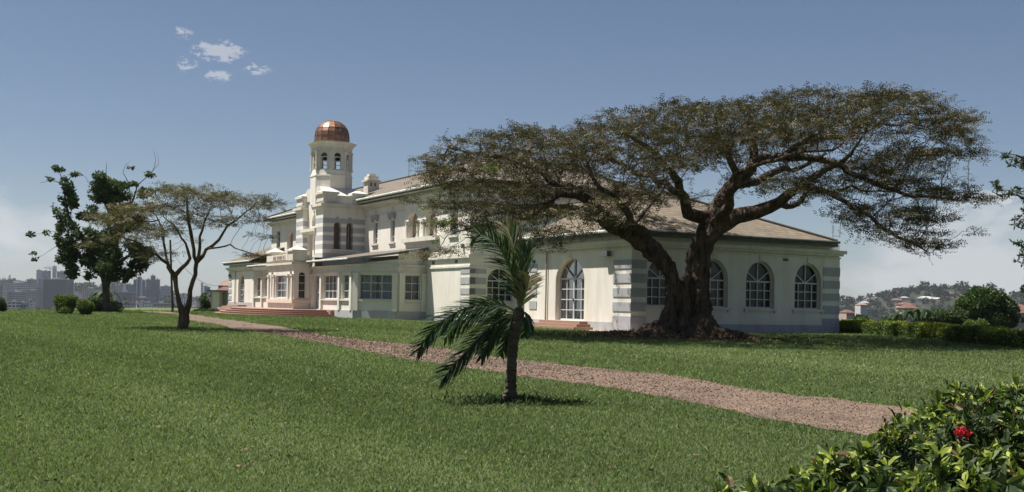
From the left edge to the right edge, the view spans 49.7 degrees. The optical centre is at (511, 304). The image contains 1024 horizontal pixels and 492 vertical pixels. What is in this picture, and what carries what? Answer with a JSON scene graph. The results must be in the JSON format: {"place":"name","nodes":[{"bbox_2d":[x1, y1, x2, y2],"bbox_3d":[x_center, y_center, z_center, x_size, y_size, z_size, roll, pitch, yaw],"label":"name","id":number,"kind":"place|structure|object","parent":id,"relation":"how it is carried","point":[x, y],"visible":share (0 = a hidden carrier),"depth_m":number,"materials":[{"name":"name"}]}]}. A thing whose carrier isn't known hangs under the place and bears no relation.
{"place":"outdoors","nodes":[
{"label":"outdoors","id":0,"kind":"place"},
{"bbox_2d":[0,289,1023,491],"bbox_3d":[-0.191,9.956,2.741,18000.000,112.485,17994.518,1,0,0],"label":"ground","id":1,"kind":"structure","parent":0,"point":[951,301],"depth_m":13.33,"materials":[{"name":"green plant"}]},
{"bbox_2d":[0,297,7,311],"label":"shrub","id":2,"kind":"object","parent":1,"relation":"on","point":[3,306],"visible":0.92,"depth_m":75.90,"materials":[{"name":"green plant"}]},
{"bbox_2d":[3,290,7,304],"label":"city building","id":3,"kind":"structure","parent":1,"relation":"on","point":[5,295],"depth_m":1890.00,"materials":[{"name":"grey concrete"}]},
{"bbox_2d":[7,299,21,308],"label":"city building","id":4,"kind":"structure","parent":1,"relation":"on","point":[13,304],"depth_m":1250.00,"materials":[{"name":"grey concrete"}]},
{"bbox_2d":[8,290,25,302],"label":"city building","id":5,"kind":"structure","parent":1,"relation":"on","point":[19,295],"depth_m":1900.00,"materials":[{"name":"grey concrete"}]},
{"bbox_2d":[2,281,37,297],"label":"city building","id":6,"kind":"structure","parent":1,"relation":"on","point":[16,285],"depth_m":2300.00,"materials":[{"name":"grey concrete"}]},
{"bbox_2d":[21,301,29,308],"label":"city building","id":7,"kind":"structure","parent":1,"relation":"on","point":[24,305],"depth_m":1260.00,"materials":[{"name":"grey concrete"}]},
{"bbox_2d":[26,298,35,308],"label":"city building","id":8,"kind":"structure","parent":1,"relation":"on","point":[32,304],"depth_m":1300.00,"materials":[{"name":"grey concrete"}]},
{"bbox_2d":[27,278,35,282],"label":"city building","id":9,"kind":"structure","parent":1,"relation":"on","point":[31,280],"depth_m":2700.00,"materials":[{"name":"grey concrete"}]},
{"bbox_2d":[26,289,42,308],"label":"city building","id":10,"kind":"structure","parent":1,"relation":"on","point":[34,294],"depth_m":1850.00,"materials":[{"name":"grey concrete"}]},
{"bbox_2d":[36,269,41,282],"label":"city building","id":11,"kind":"structure","parent":1,"relation":"on","point":[38,273],"depth_m":2500.00,"materials":[{"name":"grey concrete"}]},
{"bbox_2d":[38,277,46,308],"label":"city building","id":12,"kind":"structure","parent":1,"relation":"on","point":[40,283],"depth_m":1930.00,"materials":[{"name":"grey concrete"}]},
{"bbox_2d":[42,270,50,278],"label":"city building","id":13,"kind":"structure","parent":1,"relation":"on","point":[46,274],"depth_m":2550.00,"materials":[{"name":"grey concrete"}]},
{"bbox_2d":[52,265,56,278],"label":"city building","id":14,"kind":"structure","parent":1,"relation":"on","point":[54,272],"depth_m":2600.00,"materials":[{"name":"grey concrete"}]},
{"bbox_2d":[43,277,73,309],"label":"city building","id":15,"kind":"structure","parent":1,"relation":"on","point":[53,287],"depth_m":1900.00,"materials":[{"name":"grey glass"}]},
{"bbox_2d":[57,270,67,278],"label":"city building","id":16,"kind":"structure","parent":1,"relation":"on","point":[61,274],"depth_m":2500.00,"materials":[{"name":"grey concrete"}]},
{"bbox_2d":[53,294,78,314],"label":"clipped bush","id":17,"kind":"object","parent":1,"relation":"on","point":[63,304],"visible":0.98,"depth_m":71.63,"materials":[{"name":"green plant"}]},
{"bbox_2d":[75,299,94,314],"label":"clipped bush","id":18,"kind":"object","parent":1,"relation":"on","point":[85,307],"visible":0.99,"depth_m":69.24,"materials":[{"name":"green plant"}]},
{"bbox_2d":[81,287,101,299],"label":"city building","id":19,"kind":"structure","parent":1,"relation":"on","point":[87,292],"depth_m":1700.00,"materials":[{"name":"grey concrete"}]},
{"bbox_2d":[25,153,158,311],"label":"broadleaf tree","id":20,"kind":"object","parent":1,"relation":"on","point":[108,269],"visible":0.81,"depth_m":83.73,"materials":[{"name":"green plant"}]},
{"bbox_2d":[0,277,199,309],"bbox_3d":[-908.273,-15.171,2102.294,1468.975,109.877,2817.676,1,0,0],"label":"city woods","id":21,"kind":"object","parent":1,"relation":"on","point":[79,286],"visible":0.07,"depth_m":2610.98,"materials":[{"name":"green plant"}]},
{"bbox_2d":[89,291,118,297],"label":"banana plant","id":22,"kind":"object","parent":1,"relation":"on","point":[97,293],"visible":0.39,"depth_m":87.54,"materials":[{"name":"green plant"}]},
{"bbox_2d":[87,296,128,311],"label":"shrub","id":23,"kind":"object","parent":1,"relation":"on","point":[97,302],"visible":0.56,"depth_m":85.51,"materials":[{"name":"green plant"}]},
{"bbox_2d":[116,284,123,291],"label":"city building","id":24,"kind":"structure","parent":1,"relation":"on","point":[119,287],"depth_m":2400.00,"materials":[{"name":"grey concrete"}]},
{"bbox_2d":[116,290,136,307],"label":"city building","id":25,"kind":"structure","parent":1,"relation":"on","point":[131,296],"depth_m":1800.00,"materials":[{"name":"grey concrete"}]},
{"bbox_2d":[119,300,135,307],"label":"city building","id":26,"kind":"structure","parent":1,"relation":"on","point":[130,305],"depth_m":1200.00,"materials":[{"name":"grey concrete"}]},
{"bbox_2d":[126,283,132,291],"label":"city building","id":27,"kind":"structure","parent":1,"relation":"on","point":[129,287],"depth_m":2350.00,"materials":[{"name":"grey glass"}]},
{"bbox_2d":[133,278,135,291],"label":"city building","id":28,"kind":"structure","parent":1,"relation":"on","point":[134,285],"depth_m":2200.00,"materials":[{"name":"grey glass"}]},
{"bbox_2d":[137,276,141,296],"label":"city building","id":29,"kind":"structure","parent":1,"relation":"on","point":[139,286],"depth_m":2210.00,"materials":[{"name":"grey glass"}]},
{"bbox_2d":[138,300,146,307],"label":"building","id":30,"kind":"structure","parent":1,"relation":"on","point":[141,302],"depth_m":1895.61,"materials":[{"name":"grey concrete"}]},
{"bbox_2d":[142,279,145,295],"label":"city building","id":31,"kind":"structure","parent":1,"relation":"on","point":[143,286],"depth_m":2200.00,"materials":[{"name":"grey concrete"}]},
{"bbox_2d":[136,296,155,302],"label":"city building","id":32,"kind":"structure","parent":1,"relation":"on","point":[144,298],"depth_m":2120.00,"materials":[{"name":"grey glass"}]},
{"bbox_2d":[143,300,152,307],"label":"city building","id":33,"kind":"structure","parent":1,"relation":"on","point":[149,304],"depth_m":1150.00,"materials":[{"name":"grey concrete"}]},
{"bbox_2d":[146,278,151,297],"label":"city building","id":34,"kind":"structure","parent":1,"relation":"on","point":[148,287],"depth_m":2190.00,"materials":[{"name":"grey concrete"}]},
{"bbox_2d":[150,274,155,297],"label":"city building","id":35,"kind":"structure","parent":1,"relation":"on","point":[153,277],"depth_m":2230.00,"materials":[{"name":"grey concrete"}]},
{"bbox_2d":[154,278,160,302],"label":"city building","id":36,"kind":"structure","parent":1,"relation":"on","point":[157,288],"depth_m":2200.00,"materials":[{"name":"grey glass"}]},
{"bbox_2d":[152,301,170,307],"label":"city building","id":37,"kind":"structure","parent":1,"relation":"on","point":[161,304],"depth_m":1100.00,"materials":[{"name":"grey concrete"}]},
{"bbox_2d":[160,285,170,299],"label":"city building","id":38,"kind":"structure","parent":1,"relation":"on","point":[165,290],"depth_m":2500.00,"materials":[{"name":"grey concrete"}]},
{"bbox_2d":[70,180,294,328],"bbox_3d":[-13.124,-2.084,44.578,8.669,6.272,8.046,1,0,0],"label":"umbrella tree","id":39,"kind":"object","parent":1,"relation":"on","point":[110,218],"visible":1,"depth_m":44.41,"materials":[{"name":"green plant"}]},
{"bbox_2d":[181,295,187,303],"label":"city building","id":40,"kind":"structure","parent":1,"relation":"on","point":[184,299],"depth_m":1700.00,"materials":[{"name":"grey concrete"}]},
{"bbox_2d":[169,240,221,311],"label":"utility pole","id":41,"kind":"object","parent":1,"relation":"on","point":[172,302],"visible":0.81,"depth_m":95.93,"materials":[{"name":"brown wood"}]},
{"bbox_2d":[197,292,211,308],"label":"shrub","id":42,"kind":"object","parent":1,"relation":"on","point":[204,301],"visible":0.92,"depth_m":103.53,"materials":[{"name":"green plant"}]},
{"bbox_2d":[192,308,218,311],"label":"hedge","id":43,"kind":"object","parent":1,"relation":"on","point":[208,310],"visible":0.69,"depth_m":99.83,"materials":[{"name":"green plant"}]},
{"bbox_2d":[205,285,209,300],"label":"city building","id":44,"kind":"structure","parent":1,"relation":"on","point":[206,289],"depth_m":2250.00,"materials":[{"name":"grey concrete"}]},
{"bbox_2d":[207,290,228,309],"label":"gatehouse","id":45,"kind":"object","parent":1,"relation":"on","point":[219,298],"visible":0.52,"depth_m":121.90,"materials":[{"name":"green paint"}]},
{"bbox_2d":[218,279,228,288],"bbox_3d":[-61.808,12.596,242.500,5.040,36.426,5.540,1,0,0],"label":"house","id":46,"kind":"structure","parent":1,"relation":"on","point":[224,283],"depth_m":240.19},
{"bbox_2d":[406,215,544,402],"bbox_3d":[-0.653,0.037,17.006,2.092,2.982,1.642,1,0,-18],"label":"young palm","id":47,"kind":"object","parent":1,"relation":"on","point":[522,282],"visible":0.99,"depth_m":16.84,"materials":[{"name":"green plant"}]},
{"bbox_2d":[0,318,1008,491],"bbox_3d":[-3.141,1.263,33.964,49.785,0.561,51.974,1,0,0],"label":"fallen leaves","id":48,"kind":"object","parent":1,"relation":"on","point":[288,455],"visible":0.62,"depth_m":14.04,"materials":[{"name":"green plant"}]},
{"bbox_2d":[428,389,626,409],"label":"weeds","id":49,"kind":"object","parent":1,"relation":"on","point":[529,399],"visible":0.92,"depth_m":16.79,"materials":[{"name":"green plant"}]},
{"bbox_2d":[214,120,846,333],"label":"mansion","id":50,"kind":"structure","parent":1,"relation":"on","point":[339,244],"depth_m":72.32,"materials":[{"name":"beige paint"}]},
{"bbox_2d":[240,275,243,301],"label":"door","id":51,"kind":"structure","parent":50,"relation":"in","point":[242,279],"depth_m":110.02,"materials":[{"name":"white paint"}]},
{"bbox_2d":[254,277,260,298],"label":"window","id":52,"kind":"structure","parent":50,"relation":"in","point":[259,279],"depth_m":98.34,"materials":[{"name":"white paint"}]},
{"bbox_2d":[262,278,266,298],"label":"window","id":53,"kind":"structure","parent":50,"relation":"in","point":[265,278],"depth_m":96.38,"materials":[{"name":"white paint"}]},
{"bbox_2d":[278,231,279,249],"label":"window","id":54,"kind":"structure","parent":50,"relation":"in","point":[278,231],"depth_m":108.79,"materials":[{"name":"grey glass"}]},
{"bbox_2d":[273,275,286,298],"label":"window","id":55,"kind":"structure","parent":50,"relation":"in","point":[282,280],"depth_m":87.54,"materials":[{"name":"glass"}]},
{"bbox_2d":[298,272,304,297],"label":"window","id":56,"kind":"structure","parent":50,"relation":"in","point":[301,287],"depth_m":84.81,"materials":[{"name":"glass"}]},
{"bbox_2d":[315,276,318,308],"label":"door","id":57,"kind":"structure","parent":50,"relation":"in","point":[317,277],"depth_m":84.39,"materials":[{"name":"white paint"}]},
{"bbox_2d":[321,275,337,301],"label":"window","id":58,"kind":"structure","parent":50,"relation":"in","point":[331,281],"depth_m":81.82,"materials":[{"name":"glass"}]},
{"bbox_2d":[339,275,348,301],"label":"window","id":59,"kind":"structure","parent":50,"relation":"in","point":[346,277],"depth_m":79.05,"materials":[{"name":"white paint"}]},
{"bbox_2d":[371,222,377,246],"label":"window","id":60,"kind":"structure","parent":50,"relation":"in","point":[376,224],"depth_m":86.42,"materials":[{"name":"white paint"}]},
{"bbox_2d":[358,274,391,302],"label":"window","id":61,"kind":"structure","parent":50,"relation":"in","point":[368,288],"depth_m":77.09,"materials":[{"name":"glass"}]},
{"bbox_2d":[388,220,394,244],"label":"window","id":62,"kind":"structure","parent":50,"relation":"in","point":[393,221],"depth_m":83.39,"materials":[{"name":"white paint"}]},
{"bbox_2d":[404,275,421,303],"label":"window","id":63,"kind":"structure","parent":50,"relation":"in","point":[411,281],"depth_m":77.14,"materials":[{"name":"glass"}]},
{"bbox_2d":[448,211,457,238],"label":"window","id":64,"kind":"structure","parent":50,"relation":"in","point":[453,235],"depth_m":73.57,"materials":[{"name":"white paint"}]},
{"bbox_2d":[487,268,512,303],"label":"window","id":65,"kind":"structure","parent":50,"relation":"in","point":[506,297],"depth_m":72.63,"materials":[{"name":"grey glass"}]},
{"bbox_2d":[559,258,584,320],"bbox_3d":[3.213,-0.828,57.250,0.135,3.260,2.800,1,0,-29],"label":"door","id":66,"kind":"structure","parent":50,"relation":"in","point":[571,301],"depth_m":57.54,"materials":[{"name":"white paint"}]},
{"bbox_2d":[645,263,666,310],"bbox_3d":[7.196,-1.012,53.262,2.080,2.640,0.425,1,0,-29],"label":"window","id":67,"kind":"structure","parent":50,"relation":"in","point":[656,283],"depth_m":53.32,"materials":[{"name":"grey glass"}]},
{"bbox_2d":[709,259,731,311],"bbox_3d":[9.907,-0.960,54.754,2.160,2.640,0.425,1,0,-29],"label":"window","id":68,"kind":"structure","parent":50,"relation":"in","point":[717,278],"depth_m":55.13,"materials":[{"name":"grey glass"}]},
{"bbox_2d":[743,261,777,312],"bbox_3d":[12.567,-0.909,56.220,2.160,2.640,0.425,1,0,-29],"label":"window","id":69,"kind":"structure","parent":50,"relation":"in","point":[758,279],"depth_m":56.43,"materials":[{"name":"grey glass"}]},
{"bbox_2d":[792,264,824,313],"bbox_3d":[15.414,-0.854,57.796,2.140,2.640,0.425,1,0,-29],"label":"window","id":70,"kind":"structure","parent":50,"relation":"in","point":[806,279],"depth_m":58.00,"materials":[{"name":"grey glass"}]},
{"bbox_2d":[538,328,827,342],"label":"leaf litter","id":71,"kind":"object","parent":1,"relation":"on","point":[621,334],"visible":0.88,"depth_m":44.12,"materials":[{"name":"brown plant"}]},
{"bbox_2d":[391,78,1010,338],"bbox_3d":[8.338,-3.781,45.404,26.088,11.242,20.746,1,0,0],"label":"spreading tree","id":72,"kind":"object","parent":1,"relation":"on","point":[688,307],"visible":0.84,"depth_m":43.09,"materials":[{"name":"green plant"}]},
{"bbox_2d":[839,310,854,320],"bbox_3d":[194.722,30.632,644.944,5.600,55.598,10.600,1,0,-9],"label":"house","id":73,"kind":"structure","parent":1,"relation":"on","point":[845,314],"depth_m":641.68,"materials":[{"name":"beige paint"}]},
{"bbox_2d":[855,303,867,314],"bbox_3d":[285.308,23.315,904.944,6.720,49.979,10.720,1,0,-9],"label":"house","id":74,"kind":"structure","parent":1,"relation":"on","point":[860,308],"depth_m":900.33,"materials":[{"name":"white paint"}]},
{"bbox_2d":[704,432,1023,491],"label":"shrub","id":75,"kind":"object","parent":1,"relation":"on","point":[980,472],"visible":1,"depth_m":4.48,"materials":[{"name":"green plant"}]},
{"bbox_2d":[887,313,902,319],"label":"banana plant","id":76,"kind":"object","parent":1,"relation":"on","point":[892,315],"visible":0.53,"depth_m":75.70,"materials":[{"name":"green plant"}]},
{"bbox_2d":[891,298,900,302],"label":"hillside house","id":77,"kind":"structure","parent":1,"relation":"on","point":[896,300],"depth_m":2022.36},
{"bbox_2d":[900,296,907,300],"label":"hillside house","id":78,"kind":"structure","parent":1,"relation":"on","point":[902,298],"depth_m":2033.57,"materials":[{"name":"white paint"}]},
{"bbox_2d":[893,310,915,320],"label":"banana plant","id":79,"kind":"object","parent":1,"relation":"on","point":[905,313],"visible":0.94,"depth_m":71.85,"materials":[{"name":"green plant"}]},
{"bbox_2d":[896,302,913,306],"bbox_3d":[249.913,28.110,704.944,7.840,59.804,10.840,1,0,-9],"label":"house","id":80,"kind":"structure","parent":1,"relation":"on","point":[901,304],"depth_m":702.87,"materials":[{"name":"orange tile"}]},
{"bbox_2d":[896,305,918,322],"bbox_3d":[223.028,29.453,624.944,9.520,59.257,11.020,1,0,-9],"label":"house","id":81,"kind":"structure","parent":1,"relation":"on","point":[907,307],"depth_m":621.00,"materials":[{"name":"orange tile"}]},
{"bbox_2d":[851,308,969,324],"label":"shrub","id":82,"kind":"object","parent":1,"relation":"on","point":[957,316],"visible":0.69,"depth_m":79.18,"materials":[{"name":"green plant"}]},
{"bbox_2d":[908,308,934,321],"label":"banana plant","id":83,"kind":"object","parent":1,"relation":"on","point":[922,312],"visible":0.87,"depth_m":73.24,"materials":[{"name":"green plant"}]},
{"bbox_2d":[917,296,933,300],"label":"house","id":84,"kind":"structure","parent":1,"relation":"on","point":[919,298],"depth_m":2001.67,"materials":[{"name":"white"}]},
{"bbox_2d":[913,311,941,321],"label":"banana plant","id":85,"kind":"object","parent":1,"relation":"on","point":[937,313],"visible":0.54,"depth_m":74.53,"materials":[{"name":"green plant"}]},
{"bbox_2d":[839,318,1023,348],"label":"clipped hedge","id":86,"kind":"object","parent":1,"relation":"on","point":[997,335],"visible":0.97,"depth_m":48.22,"materials":[{"name":"green plant"}]},
{"bbox_2d":[839,281,1023,322],"bbox_3d":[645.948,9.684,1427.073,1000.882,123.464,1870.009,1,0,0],"label":"hillside woods","id":87,"kind":"object","parent":1,"relation":"on","point":[875,314],"visible":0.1,"depth_m":2050.50,"materials":[{"name":"green plant"}]},
{"bbox_2d":[870,373,1023,475],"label":"flowering shrub","id":88,"kind":"object","parent":1,"relation":"on","point":[977,414],"visible":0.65,"depth_m":6.23,"materials":[{"name":"green plant"}]},
{"bbox_2d":[963,318,988,325],"bbox_3d":[22.810,1.204,54.504,0.929,1.159,1.920,1,0,0],"label":"golden shrub","id":89,"kind":"object","parent":1,"relation":"on","point":[978,321],"visible":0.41,"depth_m":53.99,"materials":[{"name":"green plant"}]},
{"bbox_2d":[953,286,1021,327],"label":"round tree","id":90,"kind":"object","parent":1,"relation":"on","point":[993,306],"visible":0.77,"depth_m":103.66,"materials":[{"name":"green plant"}]},
{"bbox_2d":[989,150,1023,293],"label":"edge tree","id":91,"kind":"object","parent":1,"relation":"on","point":[997,187],"visible":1,"depth_m":23.80,"materials":[{"name":"green plant"}]},
{"bbox_2d":[1013,303,1023,329],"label":"house","id":92,"kind":"structure","parent":1,"relation":"on","point":[1020,325],"depth_m":117.93,"materials":[{"name":"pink paint"}]},
{"bbox_2d":[0,0,1023,305],"label":"sky","id":93,"kind":"structure","parent":0,"point":[233,94],"materials":[{"name":"blue"}]},
{"bbox_2d":[141,311,1003,440],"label":"path","id":94,"kind":"structure","parent":0,"point":[233,324],"depth_m":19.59,"materials":[{"name":"gravel"}]}
]}

